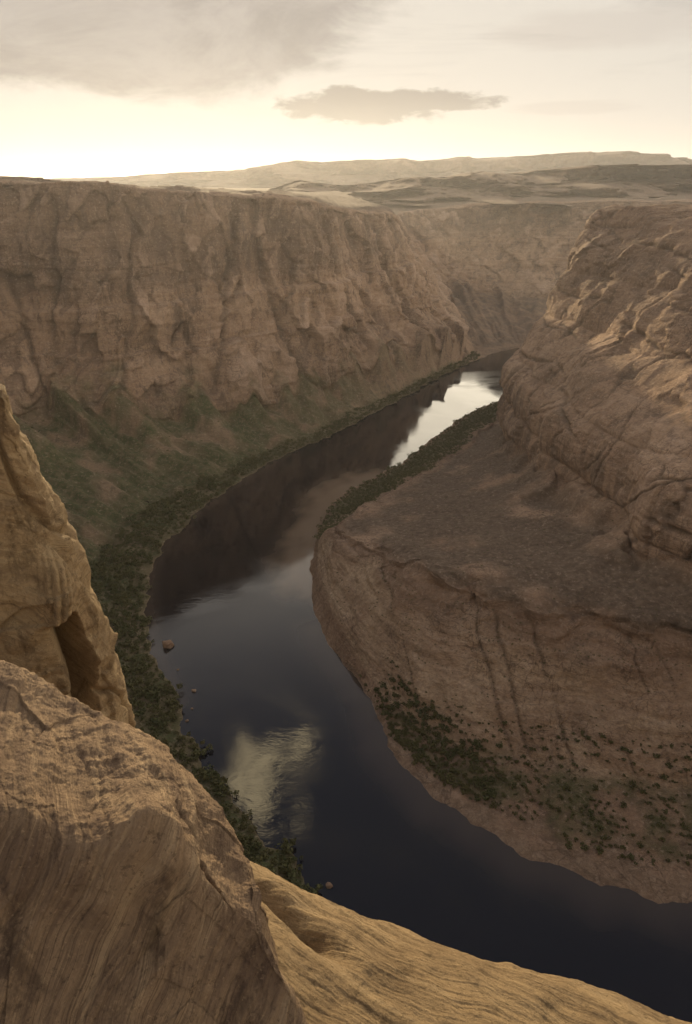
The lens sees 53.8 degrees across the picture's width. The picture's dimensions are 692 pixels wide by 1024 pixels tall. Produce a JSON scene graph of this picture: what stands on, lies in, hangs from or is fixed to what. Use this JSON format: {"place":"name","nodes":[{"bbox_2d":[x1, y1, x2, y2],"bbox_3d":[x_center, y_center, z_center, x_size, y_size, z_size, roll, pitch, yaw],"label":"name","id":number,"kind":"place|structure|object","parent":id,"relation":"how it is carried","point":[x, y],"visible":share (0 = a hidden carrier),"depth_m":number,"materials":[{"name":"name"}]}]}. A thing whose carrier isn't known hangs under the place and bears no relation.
{"place":"outdoors","nodes":[
{"label":"outdoors","id":0,"kind":"place"},
{"bbox_2d":[0,383,135,727],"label":"rock spire","id":1,"kind":"object","parent":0,"point":[56,630],"visible":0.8,"depth_m":17.17,"materials":[{"name":"stone"}]},
{"bbox_2d":[0,660,307,1023],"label":"rock outcrop","id":2,"kind":"object","parent":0,"point":[130,892],"visible":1,"depth_m":8.27,"materials":[{"name":"stone"}]},
{"bbox_2d":[12,283,547,878],"bbox_3d":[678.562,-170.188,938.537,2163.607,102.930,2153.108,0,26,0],"label":"talus slope","id":3,"kind":"structure","parent":0,"point":[122,423],"depth_m":806.59,"materials":[{"name":"stone"}]},
{"bbox_2d":[266,864,275,874],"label":"shrub","id":4,"kind":"object","parent":3,"relation":"on","point":[270,867],"visible":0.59,"depth_m":321.96,"materials":[{"name":"green plant"}]},
{"bbox_2d":[292,879,309,890],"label":"shrub","id":5,"kind":"object","parent":3,"relation":"on","point":[300,884],"visible":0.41,"depth_m":318.30,"materials":[{"name":"green plant"}]},
{"bbox_2d":[91,338,524,891],"bbox_3d":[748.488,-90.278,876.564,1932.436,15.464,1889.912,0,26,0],"label":"riverbank","id":6,"kind":"structure","parent":3,"relation":"on","point":[483,351],"depth_m":568.12,"materials":[{"name":"plant"}]},
{"bbox_2d":[93,585,101,595],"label":"shrub","id":7,"kind":"object","parent":6,"relation":"on","point":[98,590],"visible":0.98,"depth_m":545.56,"materials":[{"name":"green plant"}]},
{"bbox_2d":[112,619,120,626],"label":"shrub","id":8,"kind":"object","parent":6,"relation":"on","point":[116,623],"visible":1,"depth_m":509.93,"materials":[{"name":"green plant"}]},
{"bbox_2d":[115,627,124,638],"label":"shrub","id":9,"kind":"object","parent":6,"relation":"on","point":[120,635],"visible":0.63,"depth_m":496.18,"materials":[{"name":"green plant"}]},
{"bbox_2d":[114,639,131,650],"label":"shrub","id":10,"kind":"object","parent":6,"relation":"on","point":[127,642],"visible":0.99,"depth_m":486.84,"materials":[{"name":"green plant"}]},
{"bbox_2d":[118,624,129,630],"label":"shrub","id":11,"kind":"object","parent":6,"relation":"on","point":[124,628],"visible":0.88,"depth_m":504.04,"materials":[{"name":"green plant"}]},
{"bbox_2d":[118,656,131,660],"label":"shrub","id":12,"kind":"object","parent":6,"relation":"on","point":[125,658],"visible":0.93,"depth_m":473.43,"materials":[{"name":"green plant"}]},
{"bbox_2d":[126,679,137,690],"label":"shrub","id":13,"kind":"object","parent":6,"relation":"on","point":[131,684],"visible":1,"depth_m":446.58,"materials":[{"name":"green plant"}]},
{"bbox_2d":[122,664,141,672],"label":"shrub","id":14,"kind":"object","parent":6,"relation":"on","point":[126,668],"visible":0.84,"depth_m":459.24,"materials":[{"name":"green plant"}]},
{"bbox_2d":[128,570,136,578],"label":"shrub","id":15,"kind":"object","parent":6,"relation":"on","point":[133,572],"visible":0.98,"depth_m":575.74,"materials":[{"name":"green plant"}]},
{"bbox_2d":[128,643,139,653],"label":"shrub","id":16,"kind":"object","parent":6,"relation":"on","point":[132,649],"visible":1,"depth_m":486.29,"materials":[{"name":"green plant"}]},
{"bbox_2d":[128,602,139,609],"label":"shrub","id":17,"kind":"object","parent":6,"relation":"on","point":[136,606],"visible":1,"depth_m":534.28,"materials":[{"name":"green plant"}]},
{"bbox_2d":[127,627,141,638],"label":"shrub","id":18,"kind":"object","parent":6,"relation":"on","point":[132,633],"visible":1,"depth_m":499.98,"materials":[{"name":"green plant"}]},
{"bbox_2d":[129,697,144,709],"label":"shrub","id":19,"kind":"object","parent":6,"relation":"on","point":[140,704],"visible":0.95,"depth_m":427.50,"materials":[{"name":"green plant"}]},
{"bbox_2d":[136,551,147,557],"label":"shrub","id":20,"kind":"object","parent":6,"relation":"on","point":[142,553],"visible":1,"depth_m":606.46,"materials":[{"name":"green plant"}]},
{"bbox_2d":[135,703,151,714],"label":"shrub","id":21,"kind":"object","parent":6,"relation":"on","point":[141,711],"visible":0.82,"depth_m":421.86,"materials":[{"name":"green plant"}]},
{"bbox_2d":[139,655,149,660],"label":"shrub","id":22,"kind":"object","parent":6,"relation":"on","point":[147,658],"visible":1,"depth_m":477.19,"materials":[{"name":"green plant"}]},
{"bbox_2d":[139,615,152,622],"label":"shrub","id":23,"kind":"object","parent":6,"relation":"on","point":[149,617],"visible":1,"depth_m":519.15,"materials":[{"name":"green plant"}]},
{"bbox_2d":[149,721,164,734],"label":"shrub","id":24,"kind":"object","parent":6,"relation":"on","point":[158,729],"visible":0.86,"depth_m":412.25,"materials":[{"name":"green plant"}]},
{"bbox_2d":[153,541,162,550],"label":"shrub","id":25,"kind":"object","parent":6,"relation":"on","point":[159,543],"visible":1,"depth_m":624.46,"materials":[{"name":"green plant"}]},
{"bbox_2d":[158,720,167,733],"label":"shrub","id":26,"kind":"object","parent":6,"relation":"on","point":[160,724],"visible":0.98,"depth_m":415.74,"materials":[{"name":"green plant"}]},
{"bbox_2d":[154,683,182,692],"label":"shrub","id":27,"kind":"object","parent":6,"relation":"on","point":[166,689],"visible":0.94,"depth_m":446.42,"materials":[{"name":"green plant"}]},
{"bbox_2d":[163,695,175,705],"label":"shrub","id":28,"kind":"object","parent":6,"relation":"on","point":[168,700],"visible":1,"depth_m":434.23,"materials":[{"name":"green plant"}]},
{"bbox_2d":[165,700,182,711],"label":"shrub","id":29,"kind":"object","parent":6,"relation":"on","point":[172,706],"visible":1,"depth_m":431.40,"materials":[{"name":"green plant"}]},
{"bbox_2d":[177,751,186,765],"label":"shrub","id":30,"kind":"object","parent":6,"relation":"on","point":[182,755],"visible":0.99,"depth_m":393.60,"materials":[{"name":"green plant"}]},
{"bbox_2d":[176,732,190,742],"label":"shrub","id":31,"kind":"object","parent":6,"relation":"on","point":[180,738],"visible":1,"depth_m":406.31,"materials":[{"name":"green plant"}]},
{"bbox_2d":[182,740,204,749],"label":"shrub","id":32,"kind":"object","parent":6,"relation":"on","point":[193,745],"visible":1,"depth_m":402.04,"materials":[{"name":"green plant"}]},
{"bbox_2d":[192,767,200,773],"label":"shrub","id":33,"kind":"object","parent":6,"relation":"on","point":[195,770],"visible":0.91,"depth_m":383.91,"materials":[{"name":"green plant"}]},
{"bbox_2d":[186,743,212,763],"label":"shrub","id":34,"kind":"object","parent":6,"relation":"on","point":[197,751],"visible":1,"depth_m":397.47,"materials":[{"name":"green plant"}]},
{"bbox_2d":[194,766,207,780],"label":"shrub","id":35,"kind":"object","parent":6,"relation":"on","point":[202,775],"visible":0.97,"depth_m":380.30,"materials":[{"name":"green plant"}]},
{"bbox_2d":[205,763,219,784],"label":"shrub","id":36,"kind":"object","parent":6,"relation":"on","point":[211,771],"visible":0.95,"depth_m":381.95,"materials":[{"name":"green plant"}]},
{"bbox_2d":[207,773,224,782],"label":"shrub","id":37,"kind":"object","parent":6,"relation":"on","point":[215,778],"visible":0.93,"depth_m":379.03,"materials":[{"name":"green plant"}]},
{"bbox_2d":[210,777,227,790],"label":"shrub","id":38,"kind":"object","parent":6,"relation":"on","point":[218,783],"visible":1,"depth_m":375.37,"materials":[{"name":"green plant"}]},
{"bbox_2d":[214,788,225,797],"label":"shrub","id":39,"kind":"object","parent":6,"relation":"on","point":[218,793],"visible":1,"depth_m":369.50,"materials":[{"name":"green plant"}]},
{"bbox_2d":[212,783,238,795],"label":"shrub","id":40,"kind":"object","parent":6,"relation":"on","point":[226,788],"visible":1,"depth_m":372.04,"materials":[{"name":"green plant"}]},
{"bbox_2d":[223,802,232,811],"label":"shrub","id":41,"kind":"object","parent":6,"relation":"on","point":[226,808],"visible":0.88,"depth_m":363.00,"materials":[{"name":"green plant"}]},
{"bbox_2d":[235,833,252,843],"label":"shrub","id":42,"kind":"object","parent":6,"relation":"on","point":[238,835],"visible":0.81,"depth_m":343.29,"materials":[{"name":"green plant"}]},
{"bbox_2d":[238,821,253,829],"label":"shrub","id":43,"kind":"object","parent":6,"relation":"on","point":[243,826],"visible":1,"depth_m":351.67,"materials":[{"name":"green plant"}]},
{"bbox_2d":[240,808,252,823],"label":"shrub","id":44,"kind":"object","parent":6,"relation":"on","point":[245,816],"visible":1,"depth_m":356.75,"materials":[{"name":"green plant"}]},
{"bbox_2d":[242,840,257,856],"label":"shrub","id":45,"kind":"object","parent":6,"relation":"on","point":[250,848],"visible":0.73,"depth_m":336.71,"materials":[{"name":"green plant"}]},
{"bbox_2d":[241,834,260,844],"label":"shrub","id":46,"kind":"object","parent":6,"relation":"on","point":[249,840],"visible":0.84,"depth_m":342.78,"materials":[{"name":"green plant"}]},
{"bbox_2d":[247,826,256,833],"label":"shrub","id":47,"kind":"object","parent":6,"relation":"on","point":[250,830],"visible":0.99,"depth_m":349.73,"materials":[{"name":"green plant"}]},
{"bbox_2d":[246,842,262,852],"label":"shrub","id":48,"kind":"object","parent":6,"relation":"on","point":[258,845],"visible":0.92,"depth_m":339.42,"materials":[{"name":"green plant"}]},
{"bbox_2d":[257,848,268,859],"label":"shrub","id":49,"kind":"object","parent":6,"relation":"on","point":[263,855],"visible":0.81,"depth_m":334.01,"materials":[{"name":"green plant"}]},
{"bbox_2d":[274,838,295,855],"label":"shrub","id":50,"kind":"object","parent":6,"relation":"on","point":[284,847],"visible":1,"depth_m":339.74,"materials":[{"name":"green plant"}]},
{"bbox_2d":[279,854,293,866],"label":"shrub","id":51,"kind":"object","parent":6,"relation":"on","point":[285,861],"visible":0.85,"depth_m":331.49,"materials":[{"name":"green plant"}]},
{"bbox_2d":[278,863,302,876],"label":"shrub","id":52,"kind":"object","parent":6,"relation":"on","point":[284,868],"visible":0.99,"depth_m":325.48,"materials":[{"name":"green plant"}]},
{"bbox_2d":[285,872,299,883],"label":"shrub","id":53,"kind":"object","parent":6,"relation":"on","point":[289,874],"visible":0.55,"depth_m":321.99,"materials":[{"name":"green plant"}]},
{"bbox_2d":[304,883,322,893],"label":"shrub","id":54,"kind":"object","parent":6,"relation":"on","point":[314,890],"visible":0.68,"depth_m":318.13,"materials":[{"name":"green plant"}]},
{"bbox_2d":[21,351,691,867],"bbox_3d":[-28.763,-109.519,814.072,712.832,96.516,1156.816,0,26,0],"label":"scrub","id":55,"kind":"object","parent":3,"relation":"on","point":[459,433],"visible":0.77,"depth_m":619.73,"materials":[{"name":"green plant"}]},
{"bbox_2d":[0,182,691,419],"bbox_3d":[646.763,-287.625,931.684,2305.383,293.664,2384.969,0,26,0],"label":"canyon wall","id":56,"kind":"structure","parent":0,"point":[159,305],"depth_m":881.29,"materials":[{"name":"stone"}]},
{"bbox_2d":[0,176,691,226],"bbox_3d":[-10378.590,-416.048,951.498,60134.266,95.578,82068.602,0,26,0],"label":"plateau","id":57,"kind":"structure","parent":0,"point":[339,201],"depth_m":1230.42,"materials":[{"name":"stone"}]},
{"bbox_2d":[0,0,691,178],"label":"sky","id":58,"kind":"structure","parent":0,"point":[89,88],"materials":[{"name":"beige"}]},
{"bbox_2d":[51,151,691,187],"bbox_3d":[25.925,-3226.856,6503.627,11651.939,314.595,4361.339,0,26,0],"label":"mesa","id":59,"kind":"structure","parent":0,"point":[351,172],"depth_m":5725.30,"materials":[{"name":"stone"}]},
{"bbox_2d":[103,348,691,1022],"bbox_3d":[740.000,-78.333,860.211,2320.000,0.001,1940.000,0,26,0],"label":"river","id":60,"kind":"structure","parent":0,"point":[283,718],"depth_m":401.33,"materials":[{"name":"liquid"}]},
{"bbox_2d":[162,640,173,648],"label":"boulder","id":61,"kind":"object","parent":60,"relation":"in","point":[168,644],"visible":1,"depth_m":490.26,"materials":[{"name":"stone"}]},
{"bbox_2d":[326,882,332,888],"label":"shore rock","id":62,"kind":"object","parent":60,"relation":"in","point":[329,885],"visible":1,"depth_m":323.25,"materials":[{"name":"stone"}]},
{"bbox_2d":[250,861,691,1023],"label":"rock slab","id":63,"kind":"object","parent":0,"point":[338,964],"visible":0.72,"depth_m":12.36,"materials":[{"name":"stone"}]},
{"bbox_2d":[269,164,691,205],"bbox_3d":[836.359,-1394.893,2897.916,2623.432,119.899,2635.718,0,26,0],"label":"mesa","id":64,"kind":"structure","parent":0,"point":[634,181],"depth_m":2412.37,"materials":[{"name":"stone"}]},
{"bbox_2d":[309,401,691,903],"bbox_3d":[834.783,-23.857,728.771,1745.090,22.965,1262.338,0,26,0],"label":"shore","id":65,"kind":"structure","parent":0,"point":[540,838],"depth_m":357.90,"materials":[{"name":"stone"}]},
{"bbox_2d":[393,729,403,736],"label":"shrub","id":66,"kind":"object","parent":65,"relation":"on","point":[397,731],"visible":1,"depth_m":410.81,"materials":[{"name":"green plant"}]},
{"bbox_2d":[401,727,410,736],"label":"shrub","id":67,"kind":"object","parent":65,"relation":"on","point":[405,732],"visible":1,"depth_m":408.82,"materials":[{"name":"green plant"}]},
{"bbox_2d":[411,754,419,764],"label":"shrub","id":68,"kind":"object","parent":65,"relation":"on","point":[416,759],"visible":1,"depth_m":390.50,"materials":[{"name":"green plant"}]},
{"bbox_2d":[419,728,428,737],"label":"shrub","id":69,"kind":"object","parent":65,"relation":"on","point":[422,732],"visible":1,"depth_m":404.56,"materials":[{"name":"green plant"}]},
{"bbox_2d":[427,756,440,768],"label":"shrub","id":70,"kind":"object","parent":65,"relation":"on","point":[431,763],"visible":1,"depth_m":387.23,"materials":[{"name":"green plant"}]},
{"bbox_2d":[426,729,445,736],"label":"shrub","id":71,"kind":"object","parent":65,"relation":"on","point":[436,734],"visible":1,"depth_m":402.67,"materials":[{"name":"green plant"}]},
{"bbox_2d":[438,773,445,786],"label":"shrub","id":72,"kind":"object","parent":65,"relation":"on","point":[442,778],"visible":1,"depth_m":378.74,"materials":[{"name":"green plant"}]},
{"bbox_2d":[436,736,448,754],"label":"shrub","id":73,"kind":"object","parent":65,"relation":"on","point":[445,744],"visible":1,"depth_m":395.56,"materials":[{"name":"green plant"}]},
{"bbox_2d":[444,762,456,773],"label":"shrub","id":74,"kind":"object","parent":65,"relation":"on","point":[452,770],"visible":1,"depth_m":382.81,"materials":[{"name":"green plant"}]},
{"bbox_2d":[447,749,456,756],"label":"shrub","id":75,"kind":"object","parent":65,"relation":"on","point":[453,752],"visible":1,"depth_m":391.62,"materials":[{"name":"green plant"}]},
{"bbox_2d":[449,780,458,788],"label":"shrub","id":76,"kind":"object","parent":65,"relation":"on","point":[455,783],"visible":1,"depth_m":374.86,"materials":[{"name":"green plant"}]},
{"bbox_2d":[457,749,467,758],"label":"shrub","id":77,"kind":"object","parent":65,"relation":"on","point":[462,754],"visible":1,"depth_m":389.06,"materials":[{"name":"green plant"}]},
{"bbox_2d":[456,771,472,779],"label":"shrub","id":78,"kind":"object","parent":65,"relation":"on","point":[464,775],"visible":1,"depth_m":378.60,"materials":[{"name":"green plant"}]},
{"bbox_2d":[461,783,471,794],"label":"shrub","id":79,"kind":"object","parent":65,"relation":"on","point":[465,786],"visible":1,"depth_m":372.76,"materials":[{"name":"green plant"}]},
{"bbox_2d":[467,775,480,785],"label":"shrub","id":80,"kind":"object","parent":65,"relation":"on","point":[475,779],"visible":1,"depth_m":375.32,"materials":[{"name":"green plant"}]},
{"bbox_2d":[469,757,479,764],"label":"shrub","id":81,"kind":"object","parent":65,"relation":"on","point":[474,759],"visible":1,"depth_m":385.76,"materials":[{"name":"green plant"}]},
{"bbox_2d":[481,792,490,800],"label":"shrub","id":82,"kind":"object","parent":65,"relation":"on","point":[486,797],"visible":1,"depth_m":365.89,"materials":[{"name":"green plant"}]},
{"bbox_2d":[484,789,495,799],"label":"shrub","id":83,"kind":"object","parent":65,"relation":"on","point":[490,793],"visible":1,"depth_m":366.99,"materials":[{"name":"green plant"}]},
{"bbox_2d":[489,800,497,808],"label":"shrub","id":84,"kind":"object","parent":65,"relation":"on","point":[495,805],"visible":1,"depth_m":361.99,"materials":[{"name":"green plant"}]},
{"bbox_2d":[508,782,516,788],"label":"shrub","id":85,"kind":"object","parent":65,"relation":"on","point":[513,784],"visible":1,"depth_m":370.46,"materials":[{"name":"green plant"}]},
{"bbox_2d":[562,782,570,791],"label":"shrub","id":86,"kind":"object","parent":65,"relation":"on","point":[567,788],"visible":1,"depth_m":366.52,"materials":[{"name":"green plant"}]},
{"bbox_2d":[565,841,572,849],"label":"shrub","id":87,"kind":"object","parent":65,"relation":"on","point":[569,845],"visible":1,"depth_m":339.89,"materials":[{"name":"green plant"}]},
{"bbox_2d":[580,842,589,850],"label":"shrub","id":88,"kind":"object","parent":65,"relation":"on","point":[585,846],"visible":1,"depth_m":338.79,"materials":[{"name":"green plant"}]},
{"bbox_2d":[584,804,594,819],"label":"shrub","id":89,"kind":"object","parent":65,"relation":"on","point":[590,811],"visible":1,"depth_m":355.39,"materials":[{"name":"green plant"}]},
{"bbox_2d":[594,845,603,854],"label":"shrub","id":90,"kind":"object","parent":65,"relation":"on","point":[598,848],"visible":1,"depth_m":337.54,"materials":[{"name":"green plant"}]},
{"bbox_2d":[594,822,604,831],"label":"shrub","id":91,"kind":"object","parent":65,"relation":"on","point":[600,826],"visible":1,"depth_m":346.29,"materials":[{"name":"green plant"}]},
{"bbox_2d":[627,852,637,864],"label":"shrub","id":92,"kind":"object","parent":65,"relation":"on","point":[631,856],"visible":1,"depth_m":333.28,"materials":[{"name":"green plant"}]},
{"bbox_2d":[629,780,637,788],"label":"shrub","id":93,"kind":"object","parent":65,"relation":"on","point":[632,784],"visible":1,"depth_m":363.55,"materials":[{"name":"green plant"}]},
{"bbox_2d":[485,757,519,765],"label":"footpath","id":94,"kind":"structure","parent":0,"point":[505,762],"depth_m":383.81,"materials":[{"name":"brown soil"}]},
{"bbox_2d":[318,412,691,787],"bbox_3d":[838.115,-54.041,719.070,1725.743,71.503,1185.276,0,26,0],"label":"slickrock slope","id":95,"kind":"structure","parent":0,"point":[572,692],"depth_m":399.85,"materials":[{"name":"stone"}]},
{"bbox_2d":[391,701,400,708],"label":"shrub","id":96,"kind":"object","parent":95,"relation":"on","point":[396,704],"visible":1,"depth_m":424.58,"materials":[{"name":"green plant"}]},
{"bbox_2d":[397,679,405,688],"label":"shrub","id":97,"kind":"object","parent":95,"relation":"on","point":[400,681],"visible":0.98,"depth_m":427.54,"materials":[{"name":"green plant"}]},
{"bbox_2d":[410,691,419,703],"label":"shrub","id":98,"kind":"object","parent":95,"relation":"on","point":[415,698],"visible":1,"depth_m":417.05,"materials":[{"name":"green plant"}]},
{"bbox_2d":[418,713,429,720],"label":"shrub","id":99,"kind":"object","parent":95,"relation":"on","point":[420,715],"visible":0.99,"depth_m":410.62,"materials":[{"name":"green plant"}]},
{"bbox_2d":[423,706,430,714],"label":"shrub","id":100,"kind":"object","parent":95,"relation":"on","point":[426,709],"visible":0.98,"depth_m":411.32,"materials":[{"name":"green plant"}]},
{"bbox_2d":[429,704,436,715],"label":"shrub","id":101,"kind":"object","parent":95,"relation":"on","point":[432,707],"visible":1,"depth_m":410.54,"materials":[{"name":"green plant"}]},
{"bbox_2d":[432,714,443,721],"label":"shrub","id":102,"kind":"object","parent":95,"relation":"on","point":[438,717],"visible":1,"depth_m":405.58,"materials":[{"name":"green plant"}]},
{"bbox_2d":[437,723,448,729],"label":"shrub","id":103,"kind":"object","parent":95,"relation":"on","point":[443,725],"visible":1,"depth_m":401.81,"materials":[{"name":"green plant"}]},
{"bbox_2d":[457,739,465,748],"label":"shrub","id":104,"kind":"object","parent":95,"relation":"on","point":[463,743],"visible":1,"depth_m":392.94,"materials":[{"name":"green plant"}]},
{"bbox_2d":[472,740,482,749],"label":"shrub","id":105,"kind":"object","parent":95,"relation":"on","point":[479,746],"visible":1,"depth_m":389.60,"materials":[{"name":"green plant"}]},
{"bbox_2d":[659,773,668,779],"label":"shrub","id":106,"kind":"object","parent":95,"relation":"on","point":[663,776],"visible":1,"depth_m":364.30,"materials":[{"name":"green plant"}]},
{"bbox_2d":[338,420,691,635],"bbox_3d":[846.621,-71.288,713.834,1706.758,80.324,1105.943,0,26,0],"label":"rock bench","id":107,"kind":"object","parent":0,"point":[588,564],"visible":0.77,"depth_m":488.01,"materials":[{"name":"stone"}]},
{"bbox_2d":[496,204,691,564],"bbox_3d":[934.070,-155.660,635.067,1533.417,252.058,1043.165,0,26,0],"label":"butte","id":108,"kind":"object","parent":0,"point":[595,398],"visible":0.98,"depth_m":580.20,"materials":[{"name":"stone"}]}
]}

